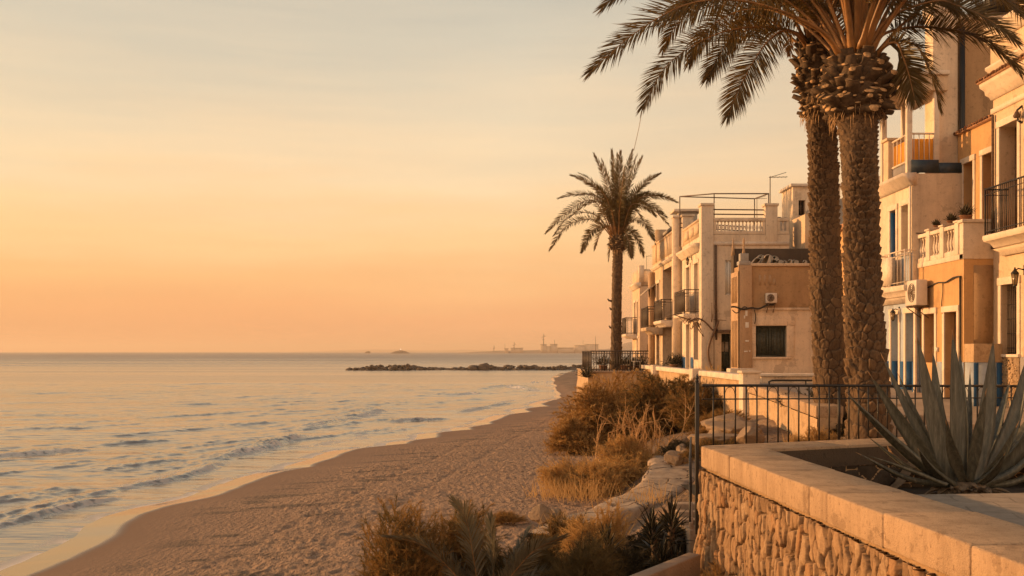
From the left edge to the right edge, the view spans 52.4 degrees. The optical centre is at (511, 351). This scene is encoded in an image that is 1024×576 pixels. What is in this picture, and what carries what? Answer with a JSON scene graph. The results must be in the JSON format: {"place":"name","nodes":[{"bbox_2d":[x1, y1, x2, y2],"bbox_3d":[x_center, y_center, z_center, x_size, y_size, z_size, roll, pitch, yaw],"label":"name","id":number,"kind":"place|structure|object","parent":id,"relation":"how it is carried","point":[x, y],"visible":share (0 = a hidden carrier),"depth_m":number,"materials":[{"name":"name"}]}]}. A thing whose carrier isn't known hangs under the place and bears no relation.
{"place":"outdoors","nodes":[
{"label":"outdoors","id":0,"kind":"place"},
{"bbox_2d":[0,352,631,570],"bbox_3d":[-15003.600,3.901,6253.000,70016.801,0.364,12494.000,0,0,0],"label":"sea","id":1,"kind":"structure","parent":0,"point":[86,438],"depth_m":66.16,"materials":[{"name":"liquid"}]},
{"bbox_2d":[346,363,581,370],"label":"breakwater","id":2,"kind":"object","parent":1,"relation":"in","point":[407,366],"visible":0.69,"depth_m":226.23,"materials":[{"name":"stone"}]},
{"bbox_2d":[478,363,489,369],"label":"boulder","id":3,"kind":"object","parent":2,"relation":"on","point":[484,366],"visible":0.7,"depth_m":225.76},
{"bbox_2d":[307,349,496,351],"bbox_3d":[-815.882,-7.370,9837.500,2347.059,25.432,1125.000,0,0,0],"label":"hills","id":4,"kind":"structure","parent":0,"point":[370,350],"depth_m":9397.82,"materials":[{"name":"grey"}]},
{"bbox_2d":[0,371,804,575],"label":"beach","id":5,"kind":"structure","parent":0,"point":[299,518],"depth_m":24.52,"materials":[{"name":"sand"}]},
{"bbox_2d":[349,493,475,575],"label":"dry shrub","id":6,"kind":"object","parent":5,"relation":"on","point":[393,557],"visible":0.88,"depth_m":13.62,"materials":[{"name":"brown plant"}]},
{"bbox_2d":[378,493,571,575],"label":"young palm","id":7,"kind":"object","parent":5,"relation":"on","point":[519,554],"visible":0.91,"depth_m":13.42,"materials":[{"name":"green plant"}]},
{"bbox_2d":[438,497,511,575],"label":"dry shrub","id":8,"kind":"object","parent":5,"relation":"on","point":[454,526],"visible":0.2,"depth_m":14.48,"materials":[{"name":"brown plant"}]},
{"bbox_2d":[493,510,530,524],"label":"dry shrub","id":9,"kind":"object","parent":5,"relation":"on","point":[505,517],"visible":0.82,"depth_m":21.16,"materials":[{"name":"brown plant"}]},
{"bbox_2d":[470,530,562,575],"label":"dry shrub","id":10,"kind":"object","parent":5,"relation":"on","point":[543,558],"visible":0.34,"depth_m":14.29,"materials":[{"name":"brown plant"}]},
{"bbox_2d":[528,504,552,523],"bbox_3d":[0.595,3.203,20.607,0.476,0.415,0.377,0,0,34],"label":"boulder","id":11,"kind":"object","parent":5,"relation":"on","point":[537,511],"visible":0.85,"depth_m":20.50,"materials":[{"name":"stone"}]},
{"bbox_2d":[520,474,600,502],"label":"grass tuft","id":12,"kind":"object","parent":5,"relation":"on","point":[543,494],"visible":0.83,"depth_m":24.42,"materials":[{"name":"plant"}]},
{"bbox_2d":[534,509,596,562],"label":"dry shrub","id":13,"kind":"object","parent":5,"relation":"on","point":[553,527],"visible":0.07,"depth_m":17.40,"materials":[{"name":"brown plant"}]},
{"bbox_2d":[542,410,607,455],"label":"tamarisk bush","id":14,"kind":"object","parent":5,"relation":"on","point":[567,433],"visible":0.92,"depth_m":35.15,"materials":[{"name":"brown plant"}]},
{"bbox_2d":[536,523,632,575],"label":"dry shrub","id":15,"kind":"object","parent":5,"relation":"on","point":[589,562],"visible":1,"depth_m":13.99,"materials":[{"name":"brown plant"}]},
{"bbox_2d":[544,473,635,503],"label":"grass tuft","id":16,"kind":"object","parent":5,"relation":"on","point":[595,495],"visible":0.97,"depth_m":23.88,"materials":[{"name":"plant"}]},
{"bbox_2d":[536,455,650,497],"bbox_3d":[2.110,3.077,25.387,3.187,1.306,2.756,0,0,0],"label":"grass tuft","id":17,"kind":"object","parent":5,"relation":"on","point":[624,473],"visible":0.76,"depth_m":25.07,"materials":[{"name":"brown plant"}]},
{"bbox_2d":[551,496,640,559],"bbox_3d":[1.297,2.942,16.365,1.624,1.461,1.061,0,0,0],"label":"dry shrub","id":18,"kind":"object","parent":5,"relation":"on","point":[617,521],"visible":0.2,"depth_m":16.36,"materials":[{"name":"brown plant"}]},
{"bbox_2d":[548,368,661,452],"bbox_3d":[3.422,2.210,37.229,4.404,3.338,3.947,0,0,-28],"label":"tamarisk bush","id":19,"kind":"object","parent":5,"relation":"on","point":[605,398],"visible":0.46,"depth_m":36.31,"materials":[{"name":"brown plant"}]},
{"bbox_2d":[551,443,662,465],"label":"grass tuft","id":20,"kind":"object","parent":5,"relation":"on","point":[599,454],"visible":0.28,"depth_m":26.63,"materials":[{"name":"plant"}]},
{"bbox_2d":[566,536,651,575],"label":"dark shrub","id":21,"kind":"object","parent":5,"relation":"on","point":[632,571],"visible":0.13,"depth_m":14.48,"materials":[{"name":"green plant"}]},
{"bbox_2d":[575,368,644,410],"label":"terrace wall","id":22,"kind":"structure","parent":5,"relation":"on","point":[581,380],"depth_m":51.19,"materials":[{"name":"concrete"}]},
{"bbox_2d":[573,365,596,377],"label":"spiky plant","id":23,"kind":"object","parent":22,"relation":"on","point":[586,373],"visible":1,"depth_m":50.91,"materials":[{"name":"green plant"}]},
{"bbox_2d":[587,355,621,368],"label":"potted plant","id":24,"kind":"object","parent":22,"relation":"on","point":[599,362],"visible":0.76,"depth_m":52.89,"materials":[{"name":"green plant"}]},
{"bbox_2d":[543,148,677,368],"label":"palm tree","id":25,"kind":"object","parent":22,"relation":"on","point":[619,208],"visible":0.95,"depth_m":53.74,"materials":[{"name":"green plant"}]},
{"bbox_2d":[582,351,648,370],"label":"terrace railing","id":26,"kind":"object","parent":22,"relation":"on","point":[586,356],"visible":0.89,"depth_m":51.49,"materials":[{"name":"brown metal"}]},
{"bbox_2d":[613,354,634,368],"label":"potted plant","id":27,"kind":"object","parent":22,"relation":"on","point":[624,365],"visible":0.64,"depth_m":52.87,"materials":[{"name":"green plant"}]},
{"bbox_2d":[619,354,648,368],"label":"potted plant","id":28,"kind":"object","parent":22,"relation":"on","point":[632,365],"visible":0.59,"depth_m":52.79,"materials":[{"name":"green plant"}]},
{"bbox_2d":[590,519,631,570],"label":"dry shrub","id":29,"kind":"object","parent":5,"relation":"on","point":[608,536],"visible":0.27,"depth_m":14.71,"materials":[{"name":"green plant"}]},
{"bbox_2d":[591,434,660,471],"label":"dry shrub","id":30,"kind":"object","parent":5,"relation":"on","point":[617,444],"visible":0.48,"depth_m":26.66,"materials":[{"name":"brown plant"}]},
{"bbox_2d":[596,439,666,459],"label":"grass tuft","id":31,"kind":"object","parent":5,"relation":"on","point":[644,450],"visible":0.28,"depth_m":26.70,"materials":[{"name":"plant"}]},
{"bbox_2d":[610,545,675,574],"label":"dark shrub","id":32,"kind":"object","parent":5,"relation":"on","point":[645,557],"visible":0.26,"depth_m":14.66,"materials":[{"name":"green plant"}]},
{"bbox_2d":[593,395,694,460],"bbox_3d":[3.523,1.994,27.470,2.637,2.063,2.357,0,0,16],"label":"bare shrub","id":33,"kind":"object","parent":5,"relation":"on","point":[638,429],"visible":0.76,"depth_m":27.47,"materials":[{"name":"plant"}]},
{"bbox_2d":[621,510,688,560],"bbox_3d":[2.443,3.068,16.338,1.614,1.198,1.513,0,0,0],"label":"dark shrub","id":34,"kind":"object","parent":5,"relation":"on","point":[639,541],"visible":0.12,"depth_m":16.20,"materials":[{"name":"green plant"}]},
{"bbox_2d":[613,368,701,440],"bbox_3d":[5.196,1.990,35.597,3.758,2.984,3.509,0,0,0],"label":"tamarisk bush","id":35,"kind":"object","parent":5,"relation":"on","point":[651,389],"visible":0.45,"depth_m":34.94,"materials":[{"name":"brown plant"}]},
{"bbox_2d":[632,493,692,562],"bbox_3d":[2.219,2.770,14.986,1.011,1.516,0.933,0,0,0],"label":"yucca","id":36,"kind":"object","parent":5,"relation":"on","point":[668,549],"visible":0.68,"depth_m":14.98,"materials":[{"name":"green plant"}]},
{"bbox_2d":[630,552,699,575],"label":"kerb wall","id":37,"kind":"structure","parent":5,"relation":"on","point":[687,564],"depth_m":14.07,"materials":[{"name":"stone"}]},
{"bbox_2d":[628,365,738,413],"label":"promenade wall","id":38,"kind":"structure","parent":5,"relation":"on","point":[705,376],"depth_m":34.70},
{"bbox_2d":[673,437,696,553],"bbox_3d":[3.100,2.593,17.034,0.800,2.214,2.367,0,0,0],"label":"beach stair","id":39,"kind":"object","parent":5,"relation":"on","point":[689,506],"visible":0.27,"depth_m":16.67,"materials":[{"name":"concrete"}]},
{"bbox_2d":[657,382,723,432],"bbox_3d":[6.299,1.868,33.558,3.002,1.805,2.578,0,0,-27],"label":"tamarisk bush","id":40,"kind":"object","parent":5,"relation":"on","point":[678,404],"visible":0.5,"depth_m":33.19,"materials":[{"name":"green plant"}]},
{"bbox_2d":[678,436,736,463],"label":"plant","id":41,"kind":"object","parent":5,"relation":"on","point":[704,443],"visible":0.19,"depth_m":20.81,"materials":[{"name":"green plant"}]},
{"bbox_2d":[687,433,737,444],"bbox_3d":[4.235,1.872,21.473,1.120,0.343,0.945,0,0,-24],"label":"boulder","id":42,"kind":"object","parent":5,"relation":"on","point":[719,437],"visible":0.37,"depth_m":21.16,"materials":[{"name":"stone"}]},
{"bbox_2d":[700,559,725,575],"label":"dry shrub","id":43,"kind":"object","parent":5,"relation":"on","point":[714,569],"visible":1,"depth_m":12.81,"materials":[{"name":"brown plant"}]},
{"bbox_2d":[701,413,749,426],"bbox_3d":[4.972,1.624,23.995,1.274,0.397,0.900,0,0,33],"label":"boulder","id":44,"kind":"object","parent":5,"relation":"on","point":[730,417],"visible":0.35,"depth_m":23.76,"materials":[{"name":"stone"}]},
{"bbox_2d":[703,420,759,433],"bbox_3d":[4.844,1.717,23.090,1.130,0.403,1.347,0,0,0],"label":"boulder","id":45,"kind":"object","parent":5,"relation":"on","point":[729,425],"visible":0.48,"depth_m":22.82,"materials":[{"name":"stone"}]},
{"bbox_2d":[736,426,764,443],"bbox_3d":[4.763,1.716,20.781,0.568,0.481,0.744,0,0,0],"label":"boulder","id":46,"kind":"object","parent":5,"relation":"on","point":[751,435],"visible":0.63,"depth_m":20.54,"materials":[{"name":"stone"}]},
{"bbox_2d":[737,371,842,438],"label":"sea wall","id":47,"kind":"structure","parent":5,"relation":"on","point":[749,377],"depth_m":23.33,"materials":[{"name":"stone"}]},
{"bbox_2d":[776,387,813,414],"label":"plant","id":48,"kind":"object","parent":5,"relation":"on","point":[811,391],"visible":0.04,"depth_m":23.91,"materials":[{"name":"brown plant"}]},
{"bbox_2d":[782,425,845,441],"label":"plant","id":49,"kind":"object","parent":5,"relation":"on","point":[814,435],"visible":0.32,"depth_m":18.85,"materials":[{"name":"brown plant"}]},
{"bbox_2d":[824,411,847,435],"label":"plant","id":50,"kind":"object","parent":5,"relation":"on","point":[844,418],"visible":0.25,"depth_m":19.56,"materials":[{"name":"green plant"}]},
{"bbox_2d":[693,437,1023,575],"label":"planter wall","id":51,"kind":"structure","parent":5,"relation":"on","point":[826,508],"depth_m":11.08,"materials":[{"name":"stone"}]},
{"bbox_2d":[681,482,1023,494],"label":"soil","id":52,"kind":"structure","parent":51,"relation":"in","point":[1018,488],"depth_m":15.73,"materials":[{"name":"soil"}]},
{"bbox_2d":[847,331,1023,493],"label":"agave","id":53,"kind":"object","parent":52,"relation":"on","point":[958,456],"visible":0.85,"depth_m":13.79,"materials":[{"name":"green plant"}]},
{"bbox_2d":[695,375,1019,533],"bbox_3d":[6.978,1.522,17.346,9.266,2.395,0.071,0,0,-23],"label":"iron fence","id":54,"kind":"object","parent":51,"relation":"on","point":[839,386],"visible":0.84,"depth_m":16.26,"materials":[{"name":"metal"}]},
{"bbox_2d":[0,0,984,351],"label":"sky","id":55,"kind":"structure","parent":0,"point":[176,175],"materials":[{"name":"orange"}]},
{"bbox_2d":[463,349,631,352],"bbox_3d":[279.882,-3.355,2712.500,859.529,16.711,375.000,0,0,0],"label":"coast land","id":56,"kind":"structure","parent":0,"point":[531,351],"depth_m":2566.12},
{"bbox_2d":[557,348,573,352],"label":"harbour building","id":57,"kind":"structure","parent":56,"relation":"on","point":[565,350],"depth_m":2540.00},
{"bbox_2d":[574,345,584,352],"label":"harbour building","id":58,"kind":"structure","parent":56,"relation":"on","point":[579,348],"depth_m":2540.00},
{"bbox_2d":[584,344,598,352],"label":"harbour building","id":59,"kind":"structure","parent":56,"relation":"on","point":[589,347],"depth_m":2540.00,"materials":[{"name":"concrete"}]},
{"bbox_2d":[523,456,700,537],"bbox_3d":[2.747,3.212,22.703,1.865,1.150,8.146,0,0,26],"label":"rock","id":60,"kind":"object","parent":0,"point":[662,470],"depth_m":22.64,"materials":[{"name":"stone"}]},
{"bbox_2d":[617,480,683,506],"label":"grass tuft","id":61,"kind":"object","parent":60,"relation":"on","point":[649,493],"visible":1,"depth_m":20.40,"materials":[{"name":"plant"}]},
{"bbox_2d":[664,450,682,465],"bbox_3d":[3.934,2.579,25.225,0.436,0.372,0.421,0,0,33],"label":"boulder","id":62,"kind":"object","parent":60,"relation":"on","point":[672,457],"visible":0.94,"depth_m":25.07,"materials":[{"name":"stone"}]},
{"bbox_2d":[670,209,698,220],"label":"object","id":63,"kind":"object","parent":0,"point":[685,211],"visible":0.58,"depth_m":50.00,"materials":[{"name":"concrete"}]},
{"bbox_2d":[605,362,1023,425],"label":"promenade","id":64,"kind":"structure","parent":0,"point":[919,404],"depth_m":26.77,"materials":[{"name":"stone"}]},
{"bbox_2d":[622,265,651,363],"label":"house","id":65,"kind":"structure","parent":64,"relation":"on","point":[638,287],"depth_m":70.62,"materials":[{"name":"white paint"}]},
{"bbox_2d":[640,215,681,367],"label":"house","id":66,"kind":"structure","parent":64,"relation":"on","point":[660,330],"depth_m":53.35,"materials":[{"name":"paint"}]},
{"bbox_2d":[660,352,682,366],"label":"potted plant","id":67,"kind":"object","parent":64,"relation":"on","point":[674,361],"visible":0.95,"depth_m":49.05,"materials":[{"name":"green plant"}]},
{"bbox_2d":[674,203,789,371],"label":"house","id":68,"kind":"structure","parent":64,"relation":"on","point":[706,276],"depth_m":44.00,"materials":[{"name":"white paint"}]},
{"bbox_2d":[685,263,690,310],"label":"window","id":69,"kind":"structure","parent":68,"relation":"in","point":[689,265],"depth_m":47.04,"materials":[{"name":"white paint"}]},
{"bbox_2d":[685,321,690,367],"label":"door","id":70,"kind":"structure","parent":68,"relation":"in","point":[686,323],"depth_m":48.02,"materials":[{"name":"white paint"}]},
{"bbox_2d":[664,307,725,367],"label":"dry creeper","id":71,"kind":"object","parent":68,"relation":"attached to","point":[711,337],"visible":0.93,"depth_m":43.84,"materials":[{"name":"plant"}]},
{"bbox_2d":[693,258,698,309],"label":"window","id":72,"kind":"structure","parent":68,"relation":"in","point":[697,260],"depth_m":45.17,"materials":[{"name":"white paint"}]},
{"bbox_2d":[693,319,698,359],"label":"window","id":73,"kind":"structure","parent":68,"relation":"in","point":[698,319],"depth_m":45.42,"materials":[{"name":"white wood"}]},
{"bbox_2d":[679,193,768,246],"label":"pergola frame","id":74,"kind":"object","parent":68,"relation":"on","point":[714,209],"visible":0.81,"depth_m":46.20,"materials":[{"name":"metal"}]},
{"bbox_2d":[721,334,729,371],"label":"door","id":75,"kind":"structure","parent":68,"relation":"in","point":[725,338],"depth_m":44.44,"materials":[{"name":"wood"}]},
{"bbox_2d":[727,368,756,372],"bbox_3d":[7.700,0.830,34.900,0.900,0.540,0.600,0,0,0],"label":"stone bench","id":76,"kind":"object","parent":64,"relation":"on","point":[734,370],"visible":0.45,"depth_m":34.60,"materials":[{"name":"stone"}]},
{"bbox_2d":[731,237,813,372],"bbox_3d":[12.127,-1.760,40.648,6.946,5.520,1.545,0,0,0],"label":"house","id":77,"kind":"structure","parent":64,"relation":"on","point":[778,339],"depth_m":40.02,"materials":[{"name":"white paint"}]},
{"bbox_2d":[762,254,772,262],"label":"loose tile","id":78,"kind":"object","parent":77,"relation":"on","point":[768,258],"visible":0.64,"depth_m":40.61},
{"bbox_2d":[765,293,776,312],"bbox_3d":[9.900,-1.869,39.819,0.412,0.740,0.362,0,0,0],"label":"air conditioner","id":79,"kind":"object","parent":77,"relation":"attached to","point":[771,298],"visible":1,"depth_m":39.66,"materials":[{"name":"metal"}]},
{"bbox_2d":[731,304,773,323],"bbox_3d":[9.204,-1.441,39.839,1.658,0.774,0.078,0,0,0],"label":"cable","id":80,"kind":"object","parent":79,"relation":"attached to","point":[743,308],"visible":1,"depth_m":39.82,"materials":[{"name":"rubber"}]},
{"bbox_2d":[752,317,794,358],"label":"window","id":81,"kind":"structure","parent":77,"relation":"in","point":[768,333],"depth_m":40.15,"materials":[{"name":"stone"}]},
{"bbox_2d":[760,373,813,397],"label":"garden parapet","id":82,"kind":"structure","parent":64,"relation":"on","point":[769,378],"depth_m":33.40,"materials":[{"name":"stone"}]},
{"bbox_2d":[779,183,840,248],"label":"house","id":83,"kind":"structure","parent":64,"relation":"on","point":[795,201],"depth_m":49.50,"materials":[{"name":"paint"}]},
{"bbox_2d":[799,201,803,214],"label":"window","id":84,"kind":"structure","parent":83,"relation":"in","point":[801,203],"depth_m":49.73,"materials":[{"name":"glass"}]},
{"bbox_2d":[806,199,842,223],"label":"house","id":85,"kind":"structure","parent":64,"relation":"on","point":[840,211],"depth_m":45.60,"materials":[{"name":"paint"}]},
{"bbox_2d":[840,224,846,357],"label":"house","id":86,"kind":"structure","parent":64,"relation":"on","point":[841,243],"depth_m":37.02,"materials":[{"name":"paint"}]},
{"bbox_2d":[749,404,974,488],"bbox_3d":[9.200,2.176,21.350,9.600,1.709,11.300,0,0,0],"label":"palm bed","id":87,"kind":"object","parent":64,"relation":"on","point":[896,483],"visible":0.02,"depth_m":21.73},
{"bbox_2d":[658,438,693,455],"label":"plant","id":88,"kind":"object","parent":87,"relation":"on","point":[671,445],"visible":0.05,"depth_m":26.69,"materials":[{"name":"green plant"}]},
{"bbox_2d":[686,407,753,444],"bbox_3d":[5.331,1.881,26.284,1.651,1.058,2.616,0,0,22],"label":"boulder","id":89,"kind":"object","parent":87,"relation":"on","point":[709,416],"visible":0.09,"depth_m":26.09,"materials":[{"name":"beige stone"}]},
{"bbox_2d":[580,0,1023,439],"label":"palm tree","id":90,"kind":"object","parent":87,"relation":"on","point":[861,80],"visible":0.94,"depth_m":18.22,"materials":[{"name":"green plant"}]},
{"bbox_2d":[635,0,992,429],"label":"palm tree","id":91,"kind":"object","parent":87,"relation":"on","point":[825,286],"visible":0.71,"depth_m":20.33,"materials":[{"name":"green plant"}]},
{"bbox_2d":[878,3,961,392],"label":"house","id":92,"kind":"structure","parent":64,"relation":"on","point":[920,188],"depth_m":29.92,"materials":[{"name":"white paint"}]},
{"bbox_2d":[887,203,897,286],"bbox_3d":[11.338,-3.156,30.985,0.065,2.412,0.773,0,0,0],"label":"balcony door","id":93,"kind":"structure","parent":92,"relation":"in","point":[893,207],"depth_m":30.73,"materials":[{"name":"white paint"}]},
{"bbox_2d":[888,308,900,384],"bbox_3d":[11.338,0.019,30.848,0.065,2.562,0.897,0,0,0],"label":"door","id":94,"kind":"structure","parent":92,"relation":"in","point":[898,311],"depth_m":30.49,"materials":[{"name":"white paint"}]},
{"bbox_2d":[898,198,908,256],"bbox_3d":[11.338,-3.579,30.033,0.125,1.607,0.834,0,0,0],"label":"window","id":95,"kind":"structure","parent":92,"relation":"in","point":[904,202],"depth_m":30.22,"materials":[{"name":"white paint"}]},
{"bbox_2d":[903,308,916,392],"bbox_3d":[11.338,0.019,29.676,0.065,2.562,0.916,0,0,0],"label":"door","id":96,"kind":"structure","parent":92,"relation":"in","point":[905,310],"depth_m":29.35,"materials":[{"name":"white paint"}]},
{"bbox_2d":[958,15,1004,129],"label":"wall","id":97,"kind":"structure","parent":92,"relation":"attached to","point":[975,103],"depth_m":29.93,"materials":[{"name":"beige paint"}]},
{"bbox_2d":[917,114,1002,405],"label":"house","id":98,"kind":"structure","parent":64,"relation":"on","point":[956,272],"depth_m":27.56,"materials":[{"name":"paint"}]},
{"bbox_2d":[905,280,928,318],"bbox_3d":[11.279,-1.449,28.950,0.442,1.061,0.800,0,0,0],"label":"air conditioner","id":99,"kind":"object","parent":98,"relation":"attached to","point":[916,295],"visible":1,"depth_m":28.66,"materials":[{"name":"metal"}]},
{"bbox_2d":[921,307,936,362],"bbox_3d":[11.487,-0.451,28.664,0.065,1.502,1.010,0,0,0],"label":"door","id":100,"kind":"structure","parent":98,"relation":"in","point":[926,310],"depth_m":28.50,"materials":[{"name":"white wood"}]},
{"bbox_2d":[941,305,958,396],"bbox_3d":[11.627,0.049,27.272,0.345,2.502,1.061,0,0,0],"label":"door frame","id":101,"kind":"structure","parent":98,"relation":"in","point":[953,308],"depth_m":27.65,"materials":[{"name":"paint"}]},
{"bbox_2d":[943,213,958,222],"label":"potted plant","id":102,"kind":"object","parent":98,"relation":"on","point":[950,218],"visible":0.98,"depth_m":27.38,"materials":[{"name":"green plant"}]},
{"bbox_2d":[958,203,975,218],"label":"potted plant","id":103,"kind":"object","parent":98,"relation":"on","point":[966,211],"visible":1,"depth_m":26.53,"materials":[{"name":"green plant"}]},
{"bbox_2d":[960,154,975,218],"bbox_3d":[12.778,-3.956,29.173,0.065,3.013,0.918,0,0,0],"label":"door","id":104,"kind":"structure","parent":98,"relation":"in","point":[972,157],"depth_m":28.85,"materials":[{"name":"white wood"}]},
{"bbox_2d":[979,146,990,218],"bbox_3d":[12.778,-3.966,27.969,0.065,3.032,0.912,0,0,0],"label":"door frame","id":105,"kind":"structure","parent":98,"relation":"in","point":[987,150],"depth_m":28.30,"materials":[{"name":"paint"}]},
{"bbox_2d":[975,4,1023,406],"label":"house","id":106,"kind":"structure","parent":64,"relation":"on","point":[1001,84],"depth_m":25.70,"materials":[{"name":"paint"}]},
{"bbox_2d":[995,111,1020,231],"bbox_3d":[12.438,-4.348,25.671,0.465,2.895,1.237,0,0,0],"label":"door","id":107,"kind":"structure","parent":106,"relation":"in","point":[1009,119],"depth_m":26.07,"materials":[{"name":"paint"}]},
{"bbox_2d":[997,275,1020,356],"bbox_3d":[12.237,-0.856,25.637,0.125,1.983,1.160,0,0,0],"label":"window","id":108,"kind":"structure","parent":106,"relation":"in","point":[1004,280],"depth_m":25.22,"materials":[{"name":"paint"}]},
{"bbox_2d":[1011,265,1023,286],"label":"wall lantern","id":109,"kind":"object","parent":106,"relation":"attached to","point":[1014,274],"depth_m":24.82,"materials":[{"name":"black metal"}]},
{"bbox_2d":[1013,105,1022,123],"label":"wall bracket","id":110,"kind":"object","parent":106,"relation":"attached to","point":[1017,115],"depth_m":24.97,"materials":[{"name":"black metal"}]},
{"bbox_2d":[918,493,1023,525],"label":"paved terrace","id":111,"kind":"structure","parent":0,"point":[1008,507],"depth_m":11.38,"materials":[{"name":"stone"}]},
{"bbox_2d":[967,0,1018,14],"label":"house","id":112,"kind":"structure","parent":0,"point":[1000,8],"depth_m":35.75,"materials":[{"name":"beige"}]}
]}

